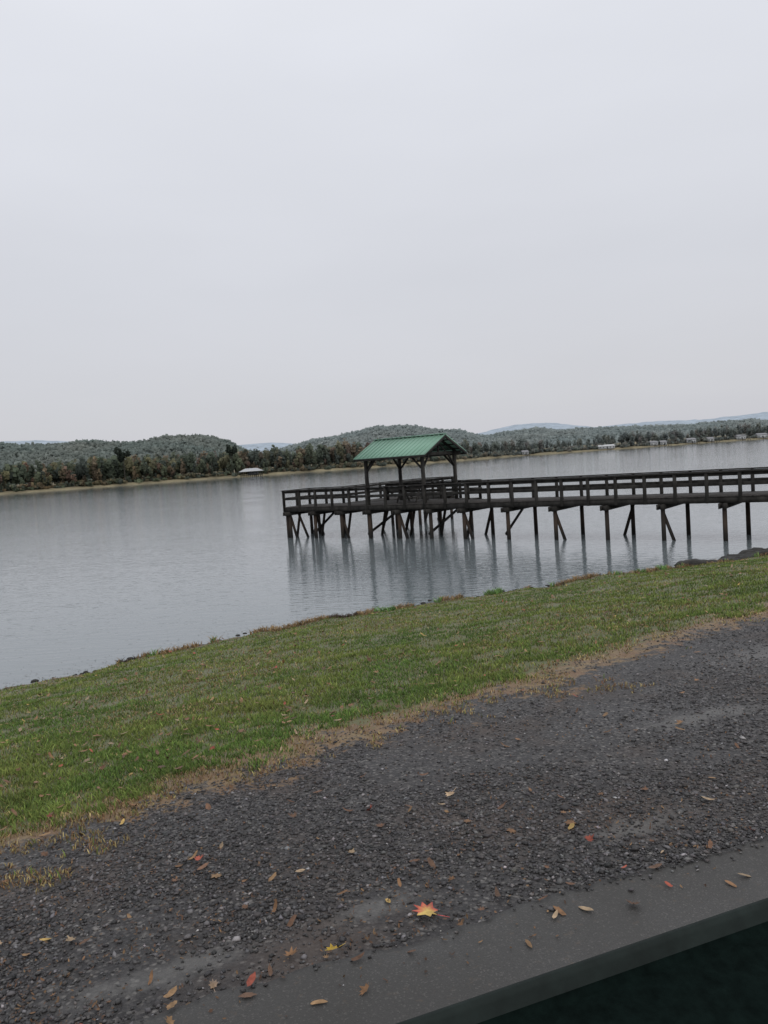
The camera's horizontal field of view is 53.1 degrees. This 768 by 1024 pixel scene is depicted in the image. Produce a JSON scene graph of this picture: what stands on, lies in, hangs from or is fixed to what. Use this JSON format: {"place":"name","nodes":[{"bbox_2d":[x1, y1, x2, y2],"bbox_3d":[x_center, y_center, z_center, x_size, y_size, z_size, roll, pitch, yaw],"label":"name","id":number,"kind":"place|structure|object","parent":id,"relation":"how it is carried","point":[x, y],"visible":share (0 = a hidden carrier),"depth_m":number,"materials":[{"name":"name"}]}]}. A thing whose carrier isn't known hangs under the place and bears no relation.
{"place":"outdoors","nodes":[
{"label":"outdoors","id":0,"kind":"place"},
{"bbox_2d":[5,445,217,479],"bbox_3d":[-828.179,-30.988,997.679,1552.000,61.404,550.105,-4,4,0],"label":"hill","id":1,"kind":"structure","parent":0,"point":[137,454],"depth_m":847.78,"materials":[{"name":"green plant"}]},
{"bbox_2d":[0,433,259,484],"bbox_3d":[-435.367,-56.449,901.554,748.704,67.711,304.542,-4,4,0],"label":"hill forest","id":2,"kind":"object","parent":1,"relation":"on","point":[167,444],"visible":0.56,"depth_m":887.53,"materials":[{"name":"green plant"}]},
{"bbox_2d":[0,556,767,1023],"bbox_3d":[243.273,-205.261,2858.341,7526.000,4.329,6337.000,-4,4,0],"label":"ground","id":3,"kind":"structure","parent":0,"point":[166,964],"depth_m":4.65,"materials":[{"name":"grey gravel"}]},
{"bbox_2d":[209,978,217,990],"bbox_3d":[-0.630,1.744,2.832,0.039,0.008,0.084,-4,4,0],"label":"tan leaf","id":4,"kind":"object","parent":3,"relation":"on","point":[213,984],"visible":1,"depth_m":2.84,"materials":[{"name":"beige plant"}]},
{"bbox_2d":[326,943,344,949],"bbox_3d":[-0.192,1.689,2.993,0.085,0.016,0.030,-6,5,-32],"label":"yellow leaf","id":5,"kind":"object","parent":3,"relation":"on","point":[331,947],"visible":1,"depth_m":2.99,"materials":[{"name":"yellow plant"}]},
{"bbox_2d":[0,555,767,893],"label":"grass","id":6,"kind":"structure","parent":3,"relation":"on","point":[92,783],"depth_m":8.81,"materials":[{"name":"green plant"}]},
{"bbox_2d":[0,610,767,1023],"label":"leaf litter","id":7,"kind":"object","parent":3,"relation":"on","point":[316,864],"visible":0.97,"depth_m":3.59,"materials":[{"name":"brown plant"}]},
{"bbox_2d":[0,559,767,1023],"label":"fallen leaves","id":8,"kind":"object","parent":3,"relation":"on","point":[292,951],"visible":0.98,"depth_m":4.39,"materials":[{"name":"brown plant"}]},
{"bbox_2d":[30,547,767,682],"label":"shore rocks","id":9,"kind":"object","parent":3,"relation":"on","point":[744,554],"visible":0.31,"depth_m":25.45,"materials":[{"name":"grey stone"}]},
{"bbox_2d":[412,902,448,916],"bbox_3d":[0.199,1.659,3.211,0.167,0.008,0.101,-3,4,12],"label":"maple leaf","id":10,"kind":"object","parent":3,"relation":"on","point":[428,910],"visible":1,"depth_m":3.21,"materials":[{"name":"plant"}]},
{"bbox_2d":[115,551,767,663],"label":"shore weeds","id":11,"kind":"object","parent":3,"relation":"on","point":[368,611],"visible":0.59,"depth_m":21.21,"materials":[{"name":"green plant"}]},
{"bbox_2d":[0,439,767,688],"bbox_3d":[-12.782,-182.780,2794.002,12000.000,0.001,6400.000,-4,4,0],"label":"water","id":12,"kind":"structure","parent":0,"point":[95,578],"depth_m":37.01,"materials":[{"name":"grey liquid"}]},
{"bbox_2d":[4,583,475,686],"bbox_3d":[-4.835,3.259,20.575,19.612,0.030,5.604,-7,5,-37],"label":"floating debris","id":13,"kind":"object","parent":12,"relation":"on","point":[200,631],"visible":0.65,"depth_m":19.77,"materials":[{"name":"brown plant"}]},
{"bbox_2d":[240,468,262,476],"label":"boathouse","id":14,"kind":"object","parent":12,"relation":"in","point":[251,471],"visible":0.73,"depth_m":478.29,"materials":[{"name":"white wood"}]},
{"bbox_2d":[281,467,767,540],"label":"fishing pier","id":15,"kind":"structure","parent":12,"relation":"in","point":[441,499],"depth_m":38.04,"materials":[{"name":"brown wood"}]},
{"bbox_2d":[353,433,466,504],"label":"picnic pavilion","id":16,"kind":"structure","parent":15,"relation":"on","point":[421,446],"depth_m":42.22,"materials":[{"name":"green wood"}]},
{"bbox_2d":[394,488,430,502],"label":"picnic table","id":17,"kind":"object","parent":15,"relation":"on","point":[412,492],"visible":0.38,"depth_m":43.04,"materials":[{"name":"brown wood"}]},
{"bbox_2d":[0,435,767,494],"bbox_3d":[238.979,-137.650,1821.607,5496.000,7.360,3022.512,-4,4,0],"label":"shore","id":18,"kind":"structure","parent":0,"point":[160,481],"depth_m":504.83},
{"bbox_2d":[113,447,130,480],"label":"pine tree","id":19,"kind":"object","parent":18,"relation":"on","point":[119,453],"visible":1,"depth_m":470.34,"materials":[{"name":"green plant"}]},
{"bbox_2d":[225,444,236,470],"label":"pine tree","id":20,"kind":"object","parent":18,"relation":"on","point":[229,449],"visible":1,"depth_m":497.12,"materials":[{"name":"green plant"}]},
{"bbox_2d":[0,422,767,490],"bbox_3d":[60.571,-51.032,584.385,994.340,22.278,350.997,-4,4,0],"label":"shoreline forest","id":21,"kind":"object","parent":18,"relation":"on","point":[94,469],"visible":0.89,"depth_m":506.02,"materials":[{"name":"green plant"}]},
{"bbox_2d":[0,432,767,491],"bbox_3d":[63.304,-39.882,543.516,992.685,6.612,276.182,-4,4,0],"label":"shoreline bushes","id":22,"kind":"object","parent":18,"relation":"on","point":[64,484],"visible":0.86,"depth_m":507.52,"materials":[{"name":"green plant"}]},
{"bbox_2d":[598,446,614,448],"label":"walls","id":23,"kind":"structure","parent":18,"relation":"on","point":[605,447],"depth_m":630.48,"materials":[{"name":"white"}]},
{"bbox_2d":[734,436,745,439],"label":"walls","id":24,"kind":"structure","parent":18,"relation":"on","point":[737,437],"depth_m":637.37,"materials":[{"name":"white"}]},
{"bbox_2d":[756,434,766,437],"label":"walls","id":25,"kind":"structure","parent":18,"relation":"on","point":[764,435],"depth_m":638.77,"materials":[{"name":"white"}]},
{"bbox_2d":[0,412,767,451],"bbox_3d":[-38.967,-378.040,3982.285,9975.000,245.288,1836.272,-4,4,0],"label":"hill","id":26,"kind":"structure","parent":0,"point":[761,416],"depth_m":3745.85,"materials":[{"name":"green plant"}]},
{"bbox_2d":[0,0,767,444],"label":"sky","id":27,"kind":"structure","parent":0,"point":[242,222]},
{"bbox_2d":[119,835,767,1023],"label":"road","id":28,"kind":"structure","parent":0,"point":[614,919],"depth_m":2.89,"materials":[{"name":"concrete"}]},
{"bbox_2d":[396,898,767,1023],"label":"car door","id":29,"kind":"object","parent":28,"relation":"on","point":[712,970],"visible":1,"depth_m":0.74,"materials":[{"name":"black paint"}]},
{"bbox_3d":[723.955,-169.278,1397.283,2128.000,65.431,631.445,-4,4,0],"label":"hill","id":30,"kind":"structure","parent":0,"visible":0},
{"bbox_2d":[279,418,767,452],"bbox_3d":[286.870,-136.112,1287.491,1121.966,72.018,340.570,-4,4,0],"label":"hill forest","id":31,"kind":"object","parent":30,"relation":"on","point":[365,435],"visible":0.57,"depth_m":1277.14,"materials":[{"name":"green plant"}]}
]}

